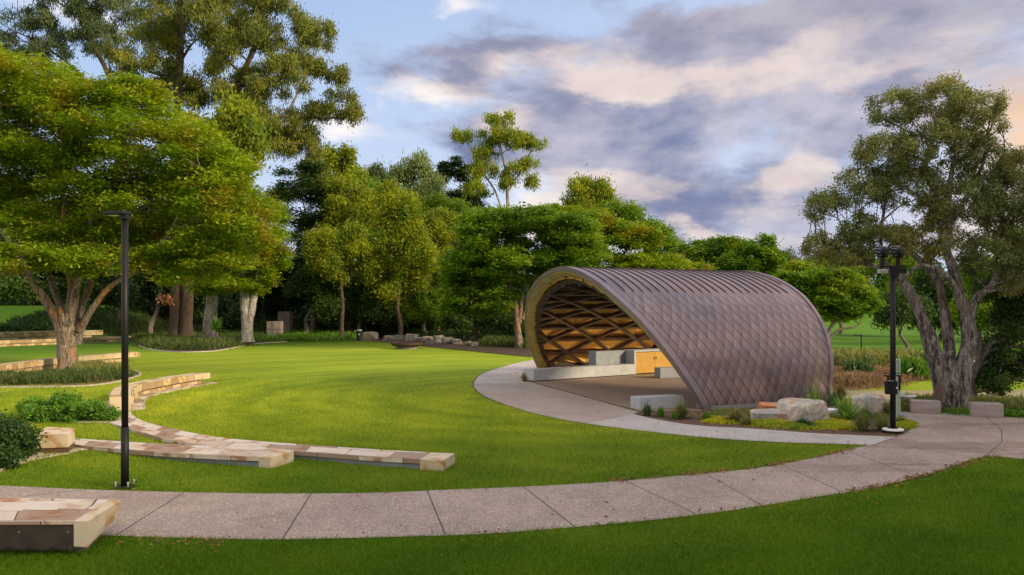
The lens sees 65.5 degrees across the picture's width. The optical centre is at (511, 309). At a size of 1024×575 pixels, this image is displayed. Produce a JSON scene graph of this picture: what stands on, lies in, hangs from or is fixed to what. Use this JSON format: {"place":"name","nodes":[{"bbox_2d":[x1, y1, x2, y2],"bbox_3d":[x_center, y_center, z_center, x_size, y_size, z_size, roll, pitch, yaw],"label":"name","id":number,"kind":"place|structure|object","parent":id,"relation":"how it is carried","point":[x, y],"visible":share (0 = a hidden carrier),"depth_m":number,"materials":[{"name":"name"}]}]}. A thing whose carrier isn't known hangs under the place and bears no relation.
{"place":"outdoors","nodes":[
{"label":"outdoors","id":0,"kind":"place"},
{"bbox_2d":[142,335,531,356],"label":"forest floor","id":1,"kind":"structure","parent":0,"point":[509,350],"depth_m":60.10,"materials":[{"name":"green plant"}]},
{"bbox_2d":[101,321,271,350],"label":"bed plants","id":2,"kind":"object","parent":1,"relation":"on","point":[159,338],"visible":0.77,"depth_m":63.11,"materials":[{"name":"green plant"}]},
{"bbox_2d":[110,200,266,333],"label":"leafy tree","id":3,"kind":"object","parent":1,"relation":"on","point":[136,286],"visible":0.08,"depth_m":75.41,"materials":[{"name":"green plant"}]},
{"bbox_2d":[98,0,318,336],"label":"gum tree","id":4,"kind":"object","parent":1,"relation":"on","point":[243,27],"visible":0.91,"depth_m":68.98,"materials":[{"name":"green plant"}]},
{"bbox_2d":[155,84,277,338],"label":"white gum","id":5,"kind":"object","parent":1,"relation":"on","point":[239,115],"visible":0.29,"depth_m":65.04,"materials":[{"name":"green plant"}]},
{"bbox_2d":[267,321,282,335],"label":"stone pillar","id":6,"kind":"structure","parent":1,"relation":"on","point":[276,327],"depth_m":73.78,"materials":[{"name":"beige stone"}]},
{"bbox_2d":[232,259,329,320],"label":"leafy tree","id":7,"kind":"object","parent":1,"relation":"on","point":[271,308],"visible":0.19,"depth_m":84.89,"materials":[{"name":"green plant"}]},
{"bbox_2d":[278,312,292,333],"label":"stone pillar","id":8,"kind":"structure","parent":1,"relation":"on","point":[286,318],"depth_m":78.90,"materials":[{"name":"grey stone"}]},
{"bbox_2d":[204,13,367,310],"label":"gum tree","id":9,"kind":"object","parent":1,"relation":"on","point":[289,139],"visible":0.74,"depth_m":77.28,"materials":[{"name":"green plant"}]},
{"bbox_2d":[261,158,355,331],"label":"dark tree","id":10,"kind":"object","parent":1,"relation":"on","point":[307,219],"visible":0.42,"depth_m":83.08,"materials":[{"name":"green plant"}]},
{"bbox_2d":[259,329,368,341],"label":"bed plants","id":11,"kind":"object","parent":1,"relation":"on","point":[318,335],"visible":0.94,"depth_m":73.45,"materials":[{"name":"green plant"}]},
{"bbox_2d":[281,261,347,333],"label":"understorey tree","id":12,"kind":"object","parent":1,"relation":"on","point":[322,301],"visible":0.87,"depth_m":74.93,"materials":[{"name":"green plant"}]},
{"bbox_2d":[294,156,349,210],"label":"gum tree","id":13,"kind":"object","parent":1,"relation":"on","point":[317,178],"visible":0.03,"depth_m":91.05,"materials":[{"name":"green plant"}]},
{"bbox_2d":[299,216,376,339],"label":"bottlebrush tree","id":14,"kind":"object","parent":1,"relation":"on","point":[327,252],"visible":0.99,"depth_m":73.12,"materials":[{"name":"green plant"}]},
{"bbox_2d":[314,168,394,331],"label":"bottlebrush tree","id":15,"kind":"object","parent":1,"relation":"on","point":[341,207],"visible":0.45,"depth_m":80.84,"materials":[{"name":"green plant"}]},
{"bbox_2d":[319,270,403,329],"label":"understorey tree","id":16,"kind":"object","parent":1,"relation":"on","point":[361,304],"visible":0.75,"depth_m":77.13,"materials":[{"name":"green plant"}]},
{"bbox_2d":[357,176,394,334],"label":"bottlebrush tree","id":17,"kind":"object","parent":1,"relation":"on","point":[374,184],"visible":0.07,"depth_m":86.94,"materials":[{"name":"green plant"}]},
{"bbox_2d":[253,306,525,336],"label":"forest undergrowth","id":18,"kind":"object","parent":1,"relation":"on","point":[298,322],"visible":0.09,"depth_m":86.33,"materials":[{"name":"green plant"}]},
{"bbox_2d":[353,175,443,334],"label":"bottlebrush tree","id":19,"kind":"object","parent":1,"relation":"on","point":[400,234],"visible":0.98,"depth_m":75.12,"materials":[{"name":"green plant"}]},
{"bbox_2d":[390,261,446,332],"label":"understorey tree","id":20,"kind":"object","parent":1,"relation":"on","point":[418,309],"visible":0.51,"depth_m":78.91,"materials":[{"name":"green plant"}]},
{"bbox_2d":[377,327,486,341],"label":"rocks","id":21,"kind":"object","parent":1,"relation":"on","point":[433,332],"visible":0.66,"depth_m":79.36,"materials":[{"name":"grey stone"}]},
{"bbox_2d":[415,200,461,331],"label":"bottlebrush tree","id":22,"kind":"object","parent":1,"relation":"on","point":[442,236],"visible":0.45,"depth_m":81.35,"materials":[{"name":"green plant"}]},
{"bbox_2d":[436,299,525,340],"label":"understorey tree","id":23,"kind":"object","parent":1,"relation":"on","point":[463,323],"visible":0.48,"depth_m":70.90,"materials":[{"name":"green plant"}]},
{"bbox_2d":[449,105,551,207],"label":"slender gum","id":24,"kind":"object","parent":1,"relation":"on","point":[518,139],"visible":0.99,"depth_m":91.37,"materials":[{"name":"green plant"}]},
{"bbox_2d":[427,201,620,347],"bbox_3d":[0.858,-2.468,59.764,14.357,11.287,12.603,0,0,0],"label":"layered tree","id":25,"kind":"object","parent":1,"relation":"on","point":[573,239],"visible":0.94,"depth_m":57.36,"materials":[{"name":"green plant"}]},
{"bbox_2d":[531,200,611,245],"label":"fig tree","id":26,"kind":"object","parent":1,"relation":"on","point":[568,208],"visible":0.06,"depth_m":82.95,"materials":[{"name":"green plant"}]},
{"bbox_2d":[559,163,618,210],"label":"gum tree","id":27,"kind":"object","parent":1,"relation":"on","point":[583,191],"visible":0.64,"depth_m":99.13,"materials":[{"name":"green plant"}]},
{"bbox_2d":[580,207,696,268],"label":"fig tree","id":28,"kind":"object","parent":1,"relation":"on","point":[630,237],"visible":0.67,"depth_m":68.80,"materials":[{"name":"green plant"}]},
{"bbox_2d":[391,342,421,348],"bbox_3d":[-7.737,2.680,58.520,2.300,0.480,2.300,0,0,0],"label":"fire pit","id":29,"kind":"object","parent":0,"point":[406,345],"visible":1,"depth_m":57.74,"materials":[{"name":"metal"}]},
{"bbox_2d":[0,259,1023,574],"bbox_3d":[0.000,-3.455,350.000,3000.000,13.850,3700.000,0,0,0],"label":"ground","id":30,"kind":"structure","parent":0,"point":[306,361],"depth_m":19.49,"materials":[{"name":"green plant"}]},
{"bbox_2d":[0,319,30,331],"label":"leafy clump","id":31,"kind":"object","parent":30,"relation":"on","point":[17,326],"visible":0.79,"depth_m":77.37,"materials":[{"name":"green plant"}]},
{"bbox_2d":[0,409,47,470],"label":"shrub","id":32,"kind":"object","parent":30,"relation":"on","point":[15,433],"visible":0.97,"depth_m":15.06,"materials":[{"name":"green plant"}]},
{"bbox_2d":[0,173,52,308],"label":"leafy tree","id":33,"kind":"object","parent":30,"relation":"on","point":[13,287],"visible":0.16,"depth_m":57.13,"materials":[{"name":"green plant"}]},
{"bbox_2d":[0,330,102,339],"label":"seat wall","id":34,"kind":"structure","parent":30,"relation":"on","point":[29,335],"depth_m":72.16,"materials":[{"name":"stone"}]},
{"bbox_2d":[0,498,120,551],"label":"bench block","id":35,"kind":"structure","parent":30,"relation":"on","point":[54,524],"depth_m":9.56,"materials":[{"name":"stone"}]},
{"bbox_2d":[32,427,88,459],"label":"stone block","id":36,"kind":"structure","parent":30,"relation":"on","point":[60,440],"depth_m":16.04,"materials":[{"name":"stone"}]},
{"bbox_2d":[10,389,120,423],"bbox_3d":[-11.784,2.642,21.013,3.298,1.142,1.784,0,0,0],"label":"shrub","id":37,"kind":"object","parent":30,"relation":"on","point":[64,406],"visible":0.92,"depth_m":20.56,"materials":[{"name":"green plant"}]},
{"bbox_2d":[0,336,130,346],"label":"seat wall","id":38,"kind":"structure","parent":30,"relation":"on","point":[3,343],"depth_m":65.22,"materials":[{"name":"stone"}]},
{"bbox_2d":[0,369,138,385],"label":"tree bed","id":39,"kind":"object","parent":30,"relation":"on","point":[85,383],"visible":0.22,"depth_m":30.96,"materials":[{"name":"brown soil"}]},
{"bbox_2d":[0,364,138,385],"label":"bed plants","id":40,"kind":"object","parent":39,"relation":"on","point":[13,377],"visible":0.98,"depth_m":31.70,"materials":[{"name":"green plant"}]},
{"bbox_2d":[70,358,134,376],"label":"bed plants","id":41,"kind":"object","parent":39,"relation":"on","point":[81,364],"visible":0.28,"depth_m":35.36,"materials":[{"name":"green plant"}]},
{"bbox_2d":[0,40,292,368],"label":"poinciana tree","id":42,"kind":"object","parent":39,"relation":"on","point":[74,123],"visible":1,"depth_m":36.88,"materials":[{"name":"green plant"}]},
{"bbox_2d":[2,304,137,335],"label":"bed plants","id":43,"kind":"object","parent":30,"relation":"on","point":[39,320],"visible":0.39,"depth_m":78.90,"materials":[{"name":"green plant"}]},
{"bbox_2d":[0,352,139,371],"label":"seat wall","id":44,"kind":"structure","parent":30,"relation":"on","point":[43,364],"depth_m":38.59,"materials":[{"name":"stone"}]},
{"bbox_2d":[0,370,141,387],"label":"bed kerb","id":45,"kind":"structure","parent":30,"relation":"on","point":[139,372],"depth_m":30.02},
{"bbox_2d":[0,0,150,324],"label":"gum tree","id":46,"kind":"object","parent":30,"relation":"on","point":[92,29],"visible":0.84,"depth_m":81.00,"materials":[{"name":"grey plant"}]},
{"bbox_2d":[21,188,146,344],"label":"leafy tree","id":47,"kind":"object","parent":30,"relation":"on","point":[110,297],"visible":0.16,"depth_m":65.33,"materials":[{"name":"green plant"}]},
{"bbox_2d":[102,211,135,488],"bbox_3d":[-6.438,0.650,13.015,0.508,4.500,0.321,0,0,0],"label":"street lamp","id":48,"kind":"object","parent":30,"relation":"on","point":[124,216],"visible":1,"depth_m":12.95,"materials":[{"name":"metal"}]},
{"bbox_2d":[109,372,216,409],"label":"seat wall","id":49,"kind":"structure","parent":30,"relation":"on","point":[136,389],"depth_m":27.54,"materials":[{"name":"stone"}]},
{"bbox_2d":[96,311,253,335],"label":"bed plants","id":50,"kind":"object","parent":30,"relation":"on","point":[160,322],"visible":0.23,"depth_m":84.53,"materials":[{"name":"green plant"}]},
{"bbox_2d":[75,438,293,468],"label":"seat wall","id":51,"kind":"structure","parent":30,"relation":"on","point":[258,457],"depth_m":15.37,"materials":[{"name":"stone"}]},
{"bbox_2d":[161,142,299,341],"bbox_3d":[-23.151,-5.364,64.126,12.087,16.032,6.708,0,0,0],"label":"forked tree","id":52,"kind":"object","parent":30,"relation":"on","point":[249,290],"visible":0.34,"depth_m":63.68,"materials":[{"name":"green plant"}]},
{"bbox_2d":[107,415,454,471],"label":"seat wall","id":53,"kind":"structure","parent":30,"relation":"on","point":[428,461],"depth_m":15.51,"materials":[{"name":"stone"}]},
{"bbox_2d":[0,234,626,330],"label":"distant wood","id":54,"kind":"object","parent":30,"relation":"on","point":[226,308],"visible":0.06,"depth_m":91.28,"materials":[{"name":"green plant"}]},
{"bbox_2d":[319,139,369,185],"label":"gum tree","id":55,"kind":"object","parent":30,"relation":"on","point":[344,157],"visible":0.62,"depth_m":95.14,"materials":[{"name":"green plant"}]},
{"bbox_2d":[363,156,394,182],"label":"gum tree","id":56,"kind":"object","parent":30,"relation":"on","point":[374,170],"visible":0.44,"depth_m":107.24,"materials":[{"name":"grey plant"}]},
{"bbox_2d":[381,146,448,204],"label":"gum tree","id":57,"kind":"object","parent":30,"relation":"on","point":[407,173],"visible":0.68,"depth_m":103.03,"materials":[{"name":"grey plant"}]},
{"bbox_2d":[417,190,476,222],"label":"ash tree","id":58,"kind":"object","parent":30,"relation":"on","point":[458,205],"visible":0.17,"depth_m":96.86,"materials":[{"name":"green plant"}]},
{"bbox_2d":[434,155,493,211],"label":"conifer tree","id":59,"kind":"object","parent":30,"relation":"on","point":[449,170],"visible":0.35,"depth_m":109.28,"materials":[{"name":"green plant"}]},
{"bbox_2d":[478,333,528,347],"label":"bed plants","id":60,"kind":"object","parent":30,"relation":"on","point":[499,341],"visible":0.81,"depth_m":62.18,"materials":[{"name":"green plant"}]},
{"bbox_2d":[592,194,685,255],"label":"fig tree","id":61,"kind":"object","parent":30,"relation":"on","point":[632,212],"visible":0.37,"depth_m":94.69,"materials":[{"name":"green plant"}]},
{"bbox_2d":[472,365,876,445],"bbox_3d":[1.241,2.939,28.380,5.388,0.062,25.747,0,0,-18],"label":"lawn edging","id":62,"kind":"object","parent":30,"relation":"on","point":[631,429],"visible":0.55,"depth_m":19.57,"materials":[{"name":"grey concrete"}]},
{"bbox_2d":[660,235,718,262],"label":"rain tree","id":63,"kind":"object","parent":30,"relation":"on","point":[686,250],"visible":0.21,"depth_m":87.17,"materials":[{"name":"green plant"}]},
{"bbox_2d":[673,255,721,269],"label":"fig tree","id":64,"kind":"object","parent":30,"relation":"on","point":[701,266],"visible":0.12,"depth_m":76.47,"materials":[{"name":"green plant"}]},
{"bbox_2d":[690,233,751,269],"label":"rain tree","id":65,"kind":"object","parent":30,"relation":"on","point":[706,252],"visible":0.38,"depth_m":82.96,"materials":[{"name":"green plant"}]},
{"bbox_2d":[714,232,791,275],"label":"rain tree","id":66,"kind":"object","parent":30,"relation":"on","point":[768,257],"visible":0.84,"depth_m":79.09,"materials":[{"name":"green plant"}]},
{"bbox_2d":[633,400,910,435],"bbox_3d":[11.771,2.915,22.921,16.400,0.001,6.914,0,0,-19],"label":"garden bed","id":67,"kind":"object","parent":30,"relation":"on","point":[691,418],"visible":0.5,"depth_m":19.96,"materials":[{"name":"green plant"}]},
{"bbox_2d":[671,395,694,417],"bbox_3d":[4.551,2.611,21.334,0.954,0.618,0.973,0,0,0],"label":"grass tuft","id":68,"kind":"object","parent":67,"relation":"on","point":[681,409],"visible":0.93,"depth_m":21.27,"materials":[{"name":"green plant"}]},
{"bbox_2d":[749,409,785,419],"bbox_3d":[6.725,2.809,20.950,0.943,0.345,0.578,0,0,0],"label":"boulder","id":69,"kind":"object","parent":67,"relation":"on","point":[757,414],"visible":0.7,"depth_m":20.72,"materials":[{"name":"grey stone"}]},
{"bbox_2d":[701,406,889,422],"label":"ground cover plants","id":70,"kind":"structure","parent":67,"relation":"on","point":[720,411],"depth_m":21.58,"materials":[{"name":"green plant"}]},
{"bbox_2d":[776,398,829,421],"bbox_3d":[7.636,2.672,20.899,1.230,0.646,0.874,0,0,0],"label":"boulder","id":71,"kind":"object","parent":67,"relation":"on","point":[793,409],"visible":0.77,"depth_m":20.53,"materials":[{"name":"beige stone"}]},
{"bbox_2d":[700,415,918,430],"bbox_3d":[7.670,2.872,20.206,5.704,0.170,2.448,0,0,0],"label":"yellow groundcover","id":72,"kind":"object","parent":67,"relation":"on","point":[834,423],"visible":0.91,"depth_m":19.80,"materials":[{"name":"plant"}]},
{"bbox_2d":[802,337,830,404],"bbox_3d":[9.049,1.870,23.498,1.194,2.100,1.292,0,0,36],"label":"spiky plant","id":73,"kind":"object","parent":67,"relation":"on","point":[814,395],"visible":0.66,"depth_m":23.45,"materials":[{"name":"green plant"}]},
{"bbox_2d":[829,391,871,419],"bbox_3d":[8.729,2.504,20.884,1.576,0.832,1.330,0,0,-12],"label":"yucca","id":74,"kind":"object","parent":67,"relation":"on","point":[844,408],"visible":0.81,"depth_m":20.81,"materials":[{"name":"green plant"}]},
{"bbox_2d":[844,408,883,430],"bbox_3d":[8.397,2.633,19.100,0.916,0.575,0.928,0,0,0],"label":"grass tuft","id":75,"kind":"object","parent":67,"relation":"on","point":[861,423],"visible":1,"depth_m":19.04,"materials":[{"name":"green plant"}]},
{"bbox_2d":[850,393,886,413],"bbox_3d":[9.779,2.646,21.966,1.022,0.653,0.846,0,0,-26],"label":"boulder","id":76,"kind":"object","parent":67,"relation":"on","point":[874,402],"visible":0.52,"depth_m":21.58,"materials":[{"name":"grey stone"}]},
{"bbox_2d":[875,246,907,433],"bbox_3d":[8.965,0.707,18.787,0.692,4.427,0.478,0,0,-20],"label":"lighting mast","id":77,"kind":"object","parent":67,"relation":"on","point":[892,386],"visible":1,"depth_m":18.74,"materials":[{"name":"black metal"}]},
{"bbox_2d":[896,359,915,418],"bbox_3d":[10.303,2.115,20.916,0.610,1.611,0.440,0,0,0],"label":"drinking fountain","id":78,"kind":"object","parent":67,"relation":"on","point":[899,396],"visible":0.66,"depth_m":20.92,"materials":[{"name":"metal"}]},
{"bbox_2d":[964,229,1023,396],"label":"tangled tree","id":79,"kind":"object","parent":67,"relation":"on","point":[998,362],"visible":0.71,"depth_m":24.41,"materials":[{"name":"green plant"}]},
{"bbox_2d":[777,258,874,289],"bbox_3d":[23.283,-0.261,60.034,8.776,7.285,3.566,0,0,0],"label":"park tree","id":80,"kind":"object","parent":30,"relation":"on","point":[797,265],"visible":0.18,"depth_m":59.44,"materials":[{"name":"green plant"}]},
{"bbox_2d":[772,265,888,338],"bbox_3d":[20.698,-0.209,52.113,7.699,5.477,4.300,0,0,8],"label":"park tree","id":81,"kind":"object","parent":30,"relation":"on","point":[833,302],"visible":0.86,"depth_m":51.29,"materials":[{"name":"green plant"}]},
{"bbox_2d":[806,248,875,333],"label":"park tree","id":82,"kind":"object","parent":30,"relation":"on","point":[840,323],"visible":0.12,"depth_m":91.33,"materials":[{"name":"green plant"}]},
{"bbox_2d":[851,247,925,330],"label":"park tree","id":83,"kind":"object","parent":30,"relation":"on","point":[872,273],"visible":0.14,"depth_m":84.77,"materials":[{"name":"green plant"}]},
{"bbox_2d":[868,282,938,348],"bbox_3d":[28.458,0.591,57.931,5.159,5.430,3.216,0,0,19],"label":"lawn tree","id":84,"kind":"object","parent":30,"relation":"on","point":[904,313],"visible":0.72,"depth_m":57.66,"materials":[{"name":"green plant"}]},
{"bbox_2d":[797,69,1023,408],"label":"paperbark tree","id":85,"kind":"object","parent":30,"relation":"on","point":[951,374],"visible":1,"depth_m":22.41,"materials":[{"name":"green plant"}]},
{"bbox_2d":[907,257,987,339],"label":"park tree","id":86,"kind":"object","parent":30,"relation":"on","point":[923,280],"visible":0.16,"depth_m":73.35,"materials":[{"name":"green plant"}]},
{"bbox_2d":[940,406,969,415],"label":"grass by tree","id":87,"kind":"structure","parent":30,"relation":"on","point":[958,411],"depth_m":22.03,"materials":[{"name":"green plant"}]},
{"bbox_2d":[939,228,1023,338],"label":"park tree","id":88,"kind":"object","parent":30,"relation":"on","point":[982,324],"visible":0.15,"depth_m":65.52,"materials":[{"name":"green plant"}]},
{"bbox_2d":[0,412,1023,538],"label":"path","id":89,"kind":"structure","parent":0,"point":[322,515],"depth_m":12.23,"materials":[{"name":"grey concrete"}]},
{"bbox_2d":[31,382,1012,538],"bbox_3d":[3.353,2.904,18.617,15.100,0.004,22.051,0,0,23],"label":"path joint","id":90,"kind":"object","parent":89,"relation":"on","point":[549,506],"visible":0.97,"depth_m":12.49,"materials":[{"name":"grey concrete"}]},
{"bbox_2d":[0,0,1023,281],"label":"sky","id":91,"kind":"structure","parent":0,"point":[719,117],"materials":[{"name":"blue"}]},
{"bbox_2d":[531,373,717,410],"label":"stage floor","id":92,"kind":"structure","parent":0,"point":[619,390],"depth_m":29.54,"materials":[{"name":"beige concrete"}]},
{"bbox_2d":[524,363,633,381],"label":"stage wall","id":93,"kind":"structure","parent":92,"relation":"on","point":[564,373],"depth_m":33.29,"materials":[{"name":"grey concrete"}]},
{"bbox_2d":[589,350,624,364],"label":"stage block","id":94,"kind":"structure","parent":92,"relation":"on","point":[603,357],"depth_m":34.98,"materials":[{"name":"concrete"}]},
{"bbox_2d":[625,348,672,373],"bbox_3d":[6.233,2.350,36.235,2.600,1.060,0.800,0,0,-36],"label":"stage cabinet","id":95,"kind":"object","parent":92,"relation":"on","point":[643,361],"visible":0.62,"depth_m":35.65,"materials":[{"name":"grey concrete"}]},
{"bbox_2d":[630,394,682,409],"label":"stage wall","id":96,"kind":"structure","parent":92,"relation":"on","point":[663,400],"depth_m":23.24,"materials":[{"name":"grey concrete"}]},
{"bbox_2d":[654,367,679,377],"bbox_3d":[6.870,2.680,33.906,1.600,0.440,0.450,0,0,-23],"label":"bench","id":97,"kind":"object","parent":92,"relation":"on","point":[665,372],"depth_m":33.59,"materials":[{"name":"concrete"}]},
{"bbox_2d":[524,266,833,409],"bbox_3d":[5.551,0.676,31.337,8.301,4.522,16.253,0,0,-16],"label":"soundshell","id":98,"kind":"object","parent":92,"relation":"on","point":[728,338],"visible":0.97,"depth_m":26.02,"materials":[{"name":"grey metal"}]},
{"bbox_2d":[474,360,893,444],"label":"stage forecourt path","id":99,"kind":"structure","parent":0,"point":[512,373],"depth_m":19.28,"materials":[{"name":"grey concrete"}]},
{"bbox_2d":[474,383,636,422],"bbox_3d":[0.874,2.908,25.947,3.123,0.001,11.424,0,0,-18],"label":"stage apron","id":100,"kind":"object","parent":99,"relation":"on","point":[541,400],"visible":0.96,"depth_m":24.82,"materials":[{"name":"grey concrete"}]},
{"bbox_2d":[831,363,1023,389],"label":"creek bank","id":101,"kind":"structure","parent":0,"point":[848,388],"depth_m":31.39,"materials":[{"name":"soil"}]},
{"bbox_2d":[841,354,876,371],"bbox_3d":[14.965,2.678,34.368,1.502,1.668,1.432,0,0,-38],"label":"leafy clump","id":102,"kind":"object","parent":101,"relation":"on","point":[856,365],"visible":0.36,"depth_m":34.18,"materials":[{"name":"green plant"}]},
{"bbox_2d":[832,364,931,390],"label":"bank plants","id":103,"kind":"object","parent":101,"relation":"on","point":[849,378],"visible":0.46,"depth_m":31.97,"materials":[{"name":"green plant"}]},
{"bbox_2d":[832,346,942,367],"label":"bank plants","id":104,"kind":"object","parent":101,"relation":"on","point":[841,356],"visible":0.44,"depth_m":38.72,"materials":[{"name":"green plant"}]},
{"bbox_2d":[898,347,930,379],"bbox_3d":[16.802,2.574,33.329,1.854,2.065,1.969,0,0,0],"label":"leafy clump","id":105,"kind":"object","parent":101,"relation":"on","point":[917,367],"visible":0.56,"depth_m":32.88,"materials":[{"name":"green plant"}]},
{"label":"lakeside bed","id":106,"kind":"structure","parent":0,"visible":0},
{"bbox_2d":[910,399,940,413],"bbox_3d":[11.631,2.742,22.415,0.746,0.356,0.420,0,0,20],"label":"stone bench","id":107,"kind":"object","parent":106,"relation":"on","point":[925,406],"visible":1,"depth_m":22.23,"materials":[{"name":"stone"}]},
{"bbox_2d":[886,391,1023,411],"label":"bank plants","id":108,"kind":"object","parent":106,"relation":"on","point":[1017,402],"visible":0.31,"depth_m":22.81,"materials":[{"name":"green plant"}]},
{"bbox_2d":[968,401,1003,417],"bbox_3d":[12.881,2.731,21.661,0.777,0.378,0.420,0,0,18],"label":"stone bench","id":109,"kind":"object","parent":106,"relation":"on","point":[986,409],"visible":0.97,"depth_m":21.48,"materials":[{"name":"stone"}]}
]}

